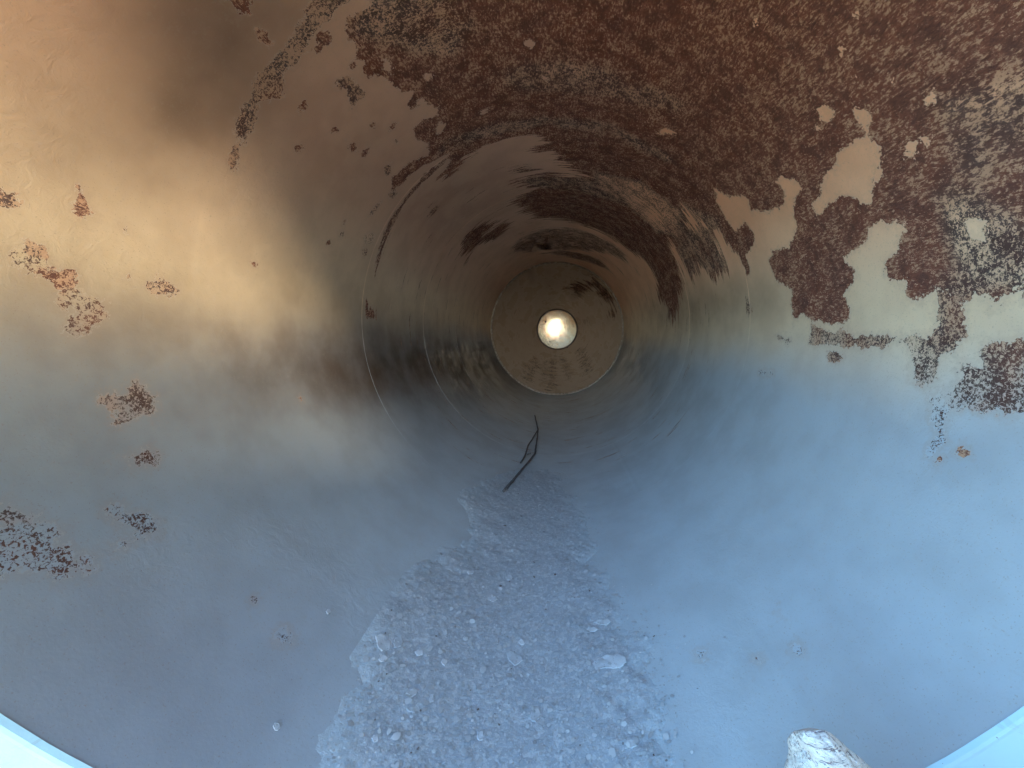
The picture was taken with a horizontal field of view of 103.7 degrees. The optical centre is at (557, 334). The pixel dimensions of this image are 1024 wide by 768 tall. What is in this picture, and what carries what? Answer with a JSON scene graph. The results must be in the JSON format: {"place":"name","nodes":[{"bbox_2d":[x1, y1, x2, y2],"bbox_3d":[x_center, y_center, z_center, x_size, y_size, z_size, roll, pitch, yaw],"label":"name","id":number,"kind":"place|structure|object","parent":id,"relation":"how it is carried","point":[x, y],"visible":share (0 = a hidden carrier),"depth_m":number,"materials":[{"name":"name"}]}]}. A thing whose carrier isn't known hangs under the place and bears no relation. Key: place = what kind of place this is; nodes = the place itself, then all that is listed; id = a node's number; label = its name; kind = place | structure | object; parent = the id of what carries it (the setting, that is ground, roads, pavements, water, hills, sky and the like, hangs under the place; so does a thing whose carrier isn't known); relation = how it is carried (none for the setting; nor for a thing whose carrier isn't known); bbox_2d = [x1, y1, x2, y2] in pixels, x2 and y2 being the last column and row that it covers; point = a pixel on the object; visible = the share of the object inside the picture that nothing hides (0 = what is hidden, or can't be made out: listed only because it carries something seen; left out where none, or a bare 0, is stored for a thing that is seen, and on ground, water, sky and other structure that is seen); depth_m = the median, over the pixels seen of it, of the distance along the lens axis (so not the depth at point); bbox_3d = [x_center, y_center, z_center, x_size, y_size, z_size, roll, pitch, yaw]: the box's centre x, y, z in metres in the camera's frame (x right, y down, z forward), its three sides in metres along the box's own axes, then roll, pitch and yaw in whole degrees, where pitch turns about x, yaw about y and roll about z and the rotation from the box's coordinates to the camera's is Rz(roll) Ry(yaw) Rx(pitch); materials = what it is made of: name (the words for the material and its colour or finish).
{"place":"outdoors","nodes":[
{"label":"outdoors","id":0,"kind":"place"},
{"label":"ground","id":1,"kind":"structure","parent":0,"visible":0},
{"bbox_2d":[0,0,1023,767],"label":"steel tank","id":2,"kind":"object","parent":1,"relation":"on","point":[312,312],"visible":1,"depth_m":1.34,"materials":[{"name":"metal"}]},
{"bbox_2d":[273,722,279,730],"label":"paint flake","id":3,"kind":"object","parent":2,"relation":"on","point":[276,726],"visible":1,"depth_m":0.92,"materials":[{"name":"white paint"}]},
{"bbox_2d":[372,735,377,741],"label":"paint flake","id":4,"kind":"object","parent":2,"relation":"on","point":[375,738],"visible":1,"depth_m":0.98,"materials":[{"name":"white paint"}]},
{"bbox_2d":[375,633,390,650],"bbox_3d":[-0.541,0.956,1.243,0.042,0.031,0.056,0,0,-35],"label":"stone","id":5,"kind":"object","parent":2,"relation":"on","point":[381,640],"visible":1,"depth_m":1.24,"materials":[{"name":"grey stone"}]},
{"bbox_2d":[378,655,387,661],"bbox_3d":[-0.521,0.966,1.193,0.022,0.010,0.023,0,0,0],"label":"paint flake","id":6,"kind":"object","parent":2,"relation":"on","point":[383,658],"visible":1,"depth_m":1.19,"materials":[{"name":"white paint"}]},
{"bbox_2d":[394,636,403,647],"bbox_3d":[-0.504,0.974,1.266,0.029,0.013,0.051,0,0,0],"label":"paint flake","id":7,"kind":"object","parent":2,"relation":"on","point":[401,642],"visible":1,"depth_m":1.26,"materials":[{"name":"white paint"}]},
{"bbox_2d":[407,707,414,712],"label":"paint flake","id":8,"kind":"object","parent":2,"relation":"on","point":[410,709],"visible":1,"depth_m":1.08,"materials":[{"name":"white paint"}]},
{"bbox_2d":[406,688,417,696],"bbox_3d":[-0.408,1.007,1.126,0.020,0.013,0.036,0,0,42],"label":"paint flake","id":9,"kind":"object","parent":2,"relation":"on","point":[412,691],"visible":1,"depth_m":1.12,"materials":[{"name":"white paint"}]},
{"bbox_2d":[415,649,422,655],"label":"paint flake","id":10,"kind":"object","parent":2,"relation":"on","point":[418,652],"visible":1,"depth_m":1.26,"materials":[{"name":"white paint"}]},
{"bbox_2d":[477,731,483,740],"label":"paint flake","id":11,"kind":"object","parent":2,"relation":"on","point":[480,735],"visible":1,"depth_m":1.05,"materials":[{"name":"white paint"}]},
{"bbox_2d":[489,594,496,601],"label":"paint flake","id":12,"kind":"object","parent":2,"relation":"on","point":[492,598],"visible":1,"depth_m":1.59,"materials":[{"name":"white paint"}]},
{"bbox_2d":[315,469,674,767],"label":"floor dust","id":13,"kind":"object","parent":2,"relation":"on","point":[337,728],"visible":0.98,"depth_m":1.27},
{"bbox_2d":[507,651,522,665],"bbox_3d":[-0.143,1.070,1.327,0.047,0.006,0.058,0,0,-38],"label":"paint flake","id":14,"kind":"object","parent":2,"relation":"on","point":[514,659],"visible":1,"depth_m":1.32,"materials":[{"name":"white paint"}]},
{"bbox_2d":[502,415,538,492],"bbox_3d":[-0.259,1.038,3.866,0.147,0.053,2.537,0,0,1],"label":"forked stick","id":15,"kind":"object","parent":2,"relation":"on","point":[506,487],"visible":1,"depth_m":3.33,"materials":[{"name":"brown wood"}]},
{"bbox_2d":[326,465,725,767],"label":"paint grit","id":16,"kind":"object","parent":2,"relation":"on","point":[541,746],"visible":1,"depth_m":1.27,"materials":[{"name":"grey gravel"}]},
{"bbox_2d":[530,706,540,721],"bbox_3d":[-0.062,1.075,1.134,0.028,0.006,0.052,0,0,13],"label":"paint flake","id":17,"kind":"object","parent":2,"relation":"on","point":[534,717],"visible":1,"depth_m":1.13,"materials":[{"name":"white paint"}]},
{"bbox_2d":[587,627,597,631],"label":"paint flake","id":18,"kind":"object","parent":2,"relation":"on","point":[593,629],"visible":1,"depth_m":1.45,"materials":[{"name":"white paint"}]},
{"bbox_2d":[594,618,610,624],"bbox_3d":[0.166,1.069,1.488,0.065,0.013,0.034,0,0,0],"label":"paint flake","id":19,"kind":"object","parent":2,"relation":"on","point":[606,621],"visible":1,"depth_m":1.49,"materials":[{"name":"white paint"}]},
{"bbox_2d":[592,653,625,669],"bbox_3d":[0.164,1.064,1.300,0.116,0.022,0.057,0,0,0],"label":"paint flake","id":20,"kind":"object","parent":2,"relation":"on","point":[619,660],"visible":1,"depth_m":1.30,"materials":[{"name":"white paint"}]},
{"bbox_2d":[624,739,636,748],"bbox_3d":[0.188,1.064,1.039,0.026,0.006,0.026,0,0,-26],"label":"paint flake","id":21,"kind":"object","parent":2,"relation":"on","point":[631,742],"visible":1,"depth_m":1.04,"materials":[{"name":"white paint"}]},
{"bbox_2d":[784,728,871,767],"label":"weathered stone","id":22,"kind":"object","parent":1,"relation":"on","point":[812,748],"visible":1,"depth_m":0.59,"materials":[{"name":"white stone"}]}
]}

